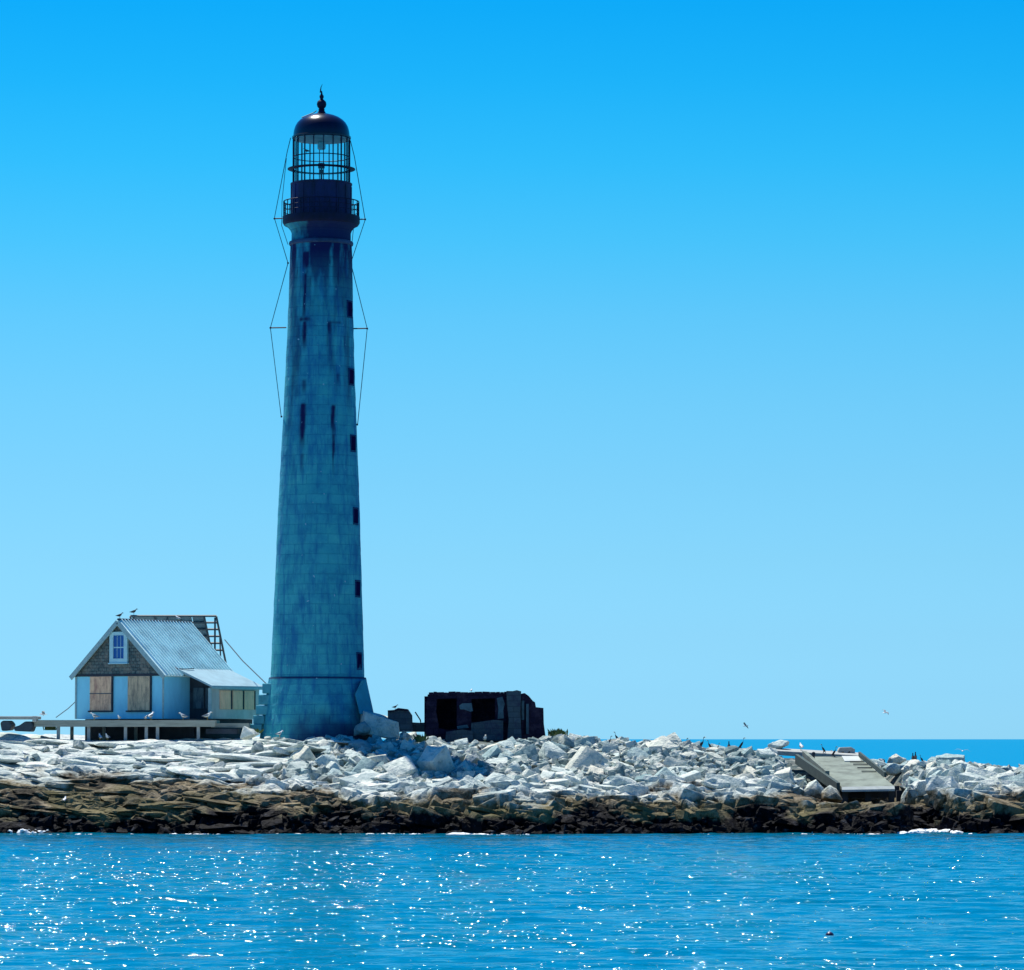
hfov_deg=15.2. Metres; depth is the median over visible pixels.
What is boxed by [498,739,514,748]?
boulder
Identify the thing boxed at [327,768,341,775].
boulder
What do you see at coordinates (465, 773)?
boulder
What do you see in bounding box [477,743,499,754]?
boulder
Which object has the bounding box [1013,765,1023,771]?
boulder
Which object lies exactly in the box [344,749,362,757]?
boulder
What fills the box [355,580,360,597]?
window
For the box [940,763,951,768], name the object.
boulder
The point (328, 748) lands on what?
boulder
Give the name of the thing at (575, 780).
boulder
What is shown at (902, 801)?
boulder
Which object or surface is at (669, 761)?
boulder
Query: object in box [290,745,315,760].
boulder
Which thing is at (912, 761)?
boulder
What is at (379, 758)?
boulder
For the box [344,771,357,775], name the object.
boulder
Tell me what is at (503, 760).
boulder
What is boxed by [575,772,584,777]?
boulder
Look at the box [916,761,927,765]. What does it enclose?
boulder
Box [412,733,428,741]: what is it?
weed clump
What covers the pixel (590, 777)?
boulder
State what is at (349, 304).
window
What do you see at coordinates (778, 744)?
boulder
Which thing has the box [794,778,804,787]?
boulder
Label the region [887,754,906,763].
boulder
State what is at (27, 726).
concrete slab
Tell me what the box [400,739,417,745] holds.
boulder
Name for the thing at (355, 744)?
boulder
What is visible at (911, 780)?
boulder
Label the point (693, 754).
boulder
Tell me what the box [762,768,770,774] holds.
boulder
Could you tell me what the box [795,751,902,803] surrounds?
boat ramp
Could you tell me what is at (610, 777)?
boulder
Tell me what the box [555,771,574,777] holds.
boulder
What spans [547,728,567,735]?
weed clump
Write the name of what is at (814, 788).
boulder
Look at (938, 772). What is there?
boulder
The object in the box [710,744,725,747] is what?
boulder
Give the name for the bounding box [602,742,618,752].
boulder
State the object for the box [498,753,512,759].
boulder
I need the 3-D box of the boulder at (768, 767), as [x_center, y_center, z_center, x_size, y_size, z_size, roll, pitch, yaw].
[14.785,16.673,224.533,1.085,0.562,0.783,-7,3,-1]
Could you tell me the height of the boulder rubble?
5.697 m
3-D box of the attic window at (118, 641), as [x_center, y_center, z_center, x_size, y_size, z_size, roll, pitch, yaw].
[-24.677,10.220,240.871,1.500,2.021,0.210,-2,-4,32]
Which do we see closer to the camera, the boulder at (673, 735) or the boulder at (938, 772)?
the boulder at (938, 772)
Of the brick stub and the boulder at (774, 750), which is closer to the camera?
the boulder at (774, 750)
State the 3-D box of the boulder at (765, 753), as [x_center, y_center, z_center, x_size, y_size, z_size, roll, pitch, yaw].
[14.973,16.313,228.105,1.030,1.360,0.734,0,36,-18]
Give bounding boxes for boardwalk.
[34,720,219,740]
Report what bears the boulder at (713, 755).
on the ground
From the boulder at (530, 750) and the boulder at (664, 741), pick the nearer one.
the boulder at (530, 750)
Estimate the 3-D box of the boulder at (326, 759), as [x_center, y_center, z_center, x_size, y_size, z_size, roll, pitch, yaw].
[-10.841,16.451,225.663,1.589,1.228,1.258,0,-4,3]
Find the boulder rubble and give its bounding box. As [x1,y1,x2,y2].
[0,731,1023,805]
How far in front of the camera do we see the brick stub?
236.56 m
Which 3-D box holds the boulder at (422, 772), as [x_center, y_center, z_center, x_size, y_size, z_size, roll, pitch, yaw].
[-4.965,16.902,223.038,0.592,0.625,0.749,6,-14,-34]
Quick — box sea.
[0,739,1023,969]
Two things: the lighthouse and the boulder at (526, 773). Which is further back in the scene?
the lighthouse
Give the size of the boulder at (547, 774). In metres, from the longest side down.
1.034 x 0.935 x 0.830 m
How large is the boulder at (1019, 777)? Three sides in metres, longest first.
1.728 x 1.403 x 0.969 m
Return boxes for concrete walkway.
[765,747,857,756]
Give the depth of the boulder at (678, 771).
223.18 m
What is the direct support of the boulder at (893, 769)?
on the ground
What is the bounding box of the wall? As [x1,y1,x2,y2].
[412,722,423,731]
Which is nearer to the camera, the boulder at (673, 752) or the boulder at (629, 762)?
the boulder at (629, 762)
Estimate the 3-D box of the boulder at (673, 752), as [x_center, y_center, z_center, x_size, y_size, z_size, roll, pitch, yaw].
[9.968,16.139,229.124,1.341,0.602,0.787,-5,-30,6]
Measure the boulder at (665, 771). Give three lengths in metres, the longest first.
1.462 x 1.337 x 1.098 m
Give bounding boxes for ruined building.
[424,690,544,742]
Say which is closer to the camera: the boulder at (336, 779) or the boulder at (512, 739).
the boulder at (336, 779)
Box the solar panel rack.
[129,615,226,662]
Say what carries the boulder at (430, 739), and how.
on the ground
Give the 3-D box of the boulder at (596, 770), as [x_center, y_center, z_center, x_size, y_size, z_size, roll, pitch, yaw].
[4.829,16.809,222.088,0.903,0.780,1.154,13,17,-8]
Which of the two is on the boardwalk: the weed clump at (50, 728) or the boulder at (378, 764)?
the weed clump at (50, 728)
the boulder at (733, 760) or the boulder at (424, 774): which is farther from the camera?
the boulder at (733, 760)
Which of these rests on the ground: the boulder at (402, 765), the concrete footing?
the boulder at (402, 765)
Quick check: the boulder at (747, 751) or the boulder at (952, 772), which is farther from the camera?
the boulder at (747, 751)
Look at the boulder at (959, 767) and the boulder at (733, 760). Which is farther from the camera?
the boulder at (733, 760)
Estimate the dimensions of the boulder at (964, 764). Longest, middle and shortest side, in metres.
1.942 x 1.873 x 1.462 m
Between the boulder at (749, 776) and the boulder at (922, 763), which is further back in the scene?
the boulder at (922, 763)
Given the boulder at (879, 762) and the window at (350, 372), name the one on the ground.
the boulder at (879, 762)
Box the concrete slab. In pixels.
[0,716,40,731]
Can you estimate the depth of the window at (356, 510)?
239.31 m
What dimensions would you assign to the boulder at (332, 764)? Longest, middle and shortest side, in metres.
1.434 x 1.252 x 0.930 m
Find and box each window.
[108,632,128,663]
[347,300,352,317]
[348,368,353,385]
[350,434,355,451]
[353,507,358,524]
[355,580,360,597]
[356,652,361,669]
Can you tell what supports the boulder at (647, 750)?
on the ground
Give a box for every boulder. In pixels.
[83,747,97,749]
[240,726,259,739]
[280,768,286,779]
[286,761,316,773]
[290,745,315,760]
[299,768,306,774]
[301,737,323,743]
[313,745,332,755]
[314,754,338,766]
[316,739,331,746]
[326,761,343,769]
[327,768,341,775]
[328,782,340,787]
[332,777,342,782]
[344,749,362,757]
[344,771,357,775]
[348,739,371,749]
[351,756,376,772]
[354,721,370,735]
[360,711,399,738]
[361,769,377,774]
[367,754,387,763]
[372,734,379,739]
[375,749,387,756]
[375,761,384,766]
[380,742,393,749]
[382,755,419,776]
[397,774,410,776]
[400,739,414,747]
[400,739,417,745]
[408,736,437,743]
[417,745,454,772]
[420,771,432,775]
[421,772,429,777]
[454,738,468,745]
[456,760,472,770]
[457,771,475,777]
[474,774,484,781]
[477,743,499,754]
[482,745,501,759]
[485,757,507,764]
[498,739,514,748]
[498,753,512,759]
[503,749,514,756]
[506,764,522,771]
[507,736,515,745]
[514,744,538,757]
[515,744,525,748]
[521,769,537,776]
[527,773,542,782]
[538,741,566,759]
[540,764,550,771]
[540,770,554,778]
[551,741,568,750]
[551,766,572,771]
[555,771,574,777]
[558,734,572,742]
[563,775,581,785]
[565,746,607,769]
[568,733,581,741]
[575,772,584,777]
[576,736,598,744]
[580,775,593,782]
[587,765,603,774]
[601,776,614,784]
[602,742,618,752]
[625,759,636,765]
[626,747,648,760]
[631,747,651,754]
[634,774,651,781]
[645,736,677,750]
[654,766,676,777]
[662,756,687,766]
[666,732,681,741]
[669,750,682,754]
[669,766,693,773]
[679,770,701,781]
[682,751,697,759]
[693,749,704,755]
[703,752,722,758]
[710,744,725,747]
[724,757,747,765]
[734,773,753,778]
[742,748,754,755]
[743,765,759,775]
[756,749,775,758]
[756,765,772,769]
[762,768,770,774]
[767,747,777,754]
[768,740,788,748]
[774,767,794,784]
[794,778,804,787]
[804,780,823,798]
[821,785,842,802]
[870,759,886,766]
[886,763,900,775]
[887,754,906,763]
[900,788,909,804]
[901,759,919,772]
[902,770,912,784]
[903,765,909,773]
[907,776,918,788]
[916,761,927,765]
[925,766,944,777]
[927,757,935,761]
[929,770,941,776]
[931,760,952,766]
[935,753,964,761]
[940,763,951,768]
[941,764,963,775]
[947,768,961,779]
[949,760,969,769]
[965,764,997,776]
[985,766,1005,772]
[989,776,999,781]
[996,770,1014,779]
[1004,773,1023,781]
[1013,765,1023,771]
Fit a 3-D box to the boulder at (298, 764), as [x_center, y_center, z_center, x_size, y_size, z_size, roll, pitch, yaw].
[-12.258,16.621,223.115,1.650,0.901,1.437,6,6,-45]
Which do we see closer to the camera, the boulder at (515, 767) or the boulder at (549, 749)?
the boulder at (515, 767)
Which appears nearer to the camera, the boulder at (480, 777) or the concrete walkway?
the boulder at (480, 777)
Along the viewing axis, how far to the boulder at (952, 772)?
220.72 m
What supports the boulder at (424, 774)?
on the ground
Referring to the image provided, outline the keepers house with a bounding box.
[69,618,261,740]
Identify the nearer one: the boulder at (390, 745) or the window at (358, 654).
the boulder at (390, 745)
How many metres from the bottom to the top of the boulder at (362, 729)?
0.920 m
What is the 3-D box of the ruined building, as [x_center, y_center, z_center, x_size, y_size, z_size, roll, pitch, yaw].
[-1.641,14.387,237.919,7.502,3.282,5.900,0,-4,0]
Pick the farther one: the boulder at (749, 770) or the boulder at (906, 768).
the boulder at (906, 768)
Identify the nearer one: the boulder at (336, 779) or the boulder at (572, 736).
the boulder at (336, 779)
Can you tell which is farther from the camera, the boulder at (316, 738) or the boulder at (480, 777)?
the boulder at (316, 738)
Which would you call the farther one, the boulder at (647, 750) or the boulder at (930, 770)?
the boulder at (647, 750)
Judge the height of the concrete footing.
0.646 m
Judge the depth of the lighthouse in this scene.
238.68 m
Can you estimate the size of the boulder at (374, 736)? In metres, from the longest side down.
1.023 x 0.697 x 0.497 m
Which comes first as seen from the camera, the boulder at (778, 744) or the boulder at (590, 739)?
the boulder at (590, 739)
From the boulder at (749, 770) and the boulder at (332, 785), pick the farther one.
the boulder at (749, 770)
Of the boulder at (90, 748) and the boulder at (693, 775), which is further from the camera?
the boulder at (90, 748)
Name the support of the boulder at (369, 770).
on the ground
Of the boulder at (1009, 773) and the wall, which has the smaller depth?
the boulder at (1009, 773)
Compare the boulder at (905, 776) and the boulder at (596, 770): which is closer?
the boulder at (596, 770)
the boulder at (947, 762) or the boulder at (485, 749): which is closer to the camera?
the boulder at (947, 762)
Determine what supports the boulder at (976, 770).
on the ground
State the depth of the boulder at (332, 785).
219.85 m
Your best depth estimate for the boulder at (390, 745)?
231.14 m
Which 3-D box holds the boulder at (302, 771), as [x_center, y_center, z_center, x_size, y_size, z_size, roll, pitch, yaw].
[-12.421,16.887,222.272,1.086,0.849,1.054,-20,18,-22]
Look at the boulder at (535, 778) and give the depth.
218.91 m
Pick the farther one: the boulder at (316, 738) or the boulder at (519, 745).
the boulder at (316, 738)
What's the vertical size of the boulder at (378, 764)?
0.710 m
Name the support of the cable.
attached to the solar panel rack
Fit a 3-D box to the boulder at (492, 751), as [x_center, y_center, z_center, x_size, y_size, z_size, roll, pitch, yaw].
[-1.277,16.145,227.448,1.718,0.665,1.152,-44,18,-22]
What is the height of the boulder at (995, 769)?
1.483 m
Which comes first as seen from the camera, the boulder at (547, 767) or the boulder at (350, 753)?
the boulder at (547, 767)
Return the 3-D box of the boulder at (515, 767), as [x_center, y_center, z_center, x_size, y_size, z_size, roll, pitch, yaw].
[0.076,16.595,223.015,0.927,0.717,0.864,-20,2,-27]
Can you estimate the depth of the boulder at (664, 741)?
230.53 m
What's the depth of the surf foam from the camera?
213.21 m
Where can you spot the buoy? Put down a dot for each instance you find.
(829, 933)
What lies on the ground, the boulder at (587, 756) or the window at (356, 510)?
the boulder at (587, 756)
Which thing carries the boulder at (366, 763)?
on the ground
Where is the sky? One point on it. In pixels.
(691, 401)
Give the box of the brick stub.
[388,708,412,731]
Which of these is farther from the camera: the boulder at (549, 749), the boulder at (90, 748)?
the boulder at (90, 748)
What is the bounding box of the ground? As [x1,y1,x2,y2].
[0,734,1023,833]
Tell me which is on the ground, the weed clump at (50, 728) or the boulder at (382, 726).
the boulder at (382, 726)
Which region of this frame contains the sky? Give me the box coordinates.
[0,0,1023,738]
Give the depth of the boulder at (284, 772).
221.55 m
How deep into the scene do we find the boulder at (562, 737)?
232.89 m
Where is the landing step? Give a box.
[206,723,251,733]
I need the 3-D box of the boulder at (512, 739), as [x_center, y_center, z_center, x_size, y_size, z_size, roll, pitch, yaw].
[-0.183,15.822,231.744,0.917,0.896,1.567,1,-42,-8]
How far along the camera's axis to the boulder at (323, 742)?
231.64 m
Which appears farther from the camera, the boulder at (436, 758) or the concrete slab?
the concrete slab
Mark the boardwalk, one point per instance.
(104, 724)
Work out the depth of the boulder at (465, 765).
223.21 m
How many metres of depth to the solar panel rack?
252.13 m
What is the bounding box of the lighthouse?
[250,86,373,740]
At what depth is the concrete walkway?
238.08 m
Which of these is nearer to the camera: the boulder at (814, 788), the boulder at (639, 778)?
the boulder at (639, 778)
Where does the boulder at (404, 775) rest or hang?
on the ground
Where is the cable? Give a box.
[224,639,265,682]
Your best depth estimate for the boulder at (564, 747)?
230.24 m
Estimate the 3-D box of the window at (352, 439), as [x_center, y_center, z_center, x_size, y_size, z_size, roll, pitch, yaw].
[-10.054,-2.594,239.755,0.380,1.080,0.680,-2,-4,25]
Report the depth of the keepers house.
240.99 m
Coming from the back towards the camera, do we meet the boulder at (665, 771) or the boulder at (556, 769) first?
the boulder at (556, 769)
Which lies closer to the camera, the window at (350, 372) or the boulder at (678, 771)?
the boulder at (678, 771)
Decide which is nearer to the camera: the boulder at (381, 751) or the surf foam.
the surf foam
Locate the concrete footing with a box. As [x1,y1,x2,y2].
[837,747,854,752]
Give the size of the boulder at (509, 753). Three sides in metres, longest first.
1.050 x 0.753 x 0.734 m
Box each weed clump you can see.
[43,727,56,729]
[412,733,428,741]
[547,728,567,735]
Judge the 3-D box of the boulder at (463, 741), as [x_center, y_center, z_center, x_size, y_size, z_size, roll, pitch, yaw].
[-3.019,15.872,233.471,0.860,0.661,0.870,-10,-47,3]
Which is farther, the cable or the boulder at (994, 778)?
the cable
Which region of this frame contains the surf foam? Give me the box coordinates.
[8,828,971,834]
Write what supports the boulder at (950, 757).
on the boulder rubble
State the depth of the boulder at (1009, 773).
221.19 m
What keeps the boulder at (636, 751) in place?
on the ground
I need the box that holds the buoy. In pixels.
[825,930,833,935]
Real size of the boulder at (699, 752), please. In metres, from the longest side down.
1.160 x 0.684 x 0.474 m
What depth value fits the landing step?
237.03 m
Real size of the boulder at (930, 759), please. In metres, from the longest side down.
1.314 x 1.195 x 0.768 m

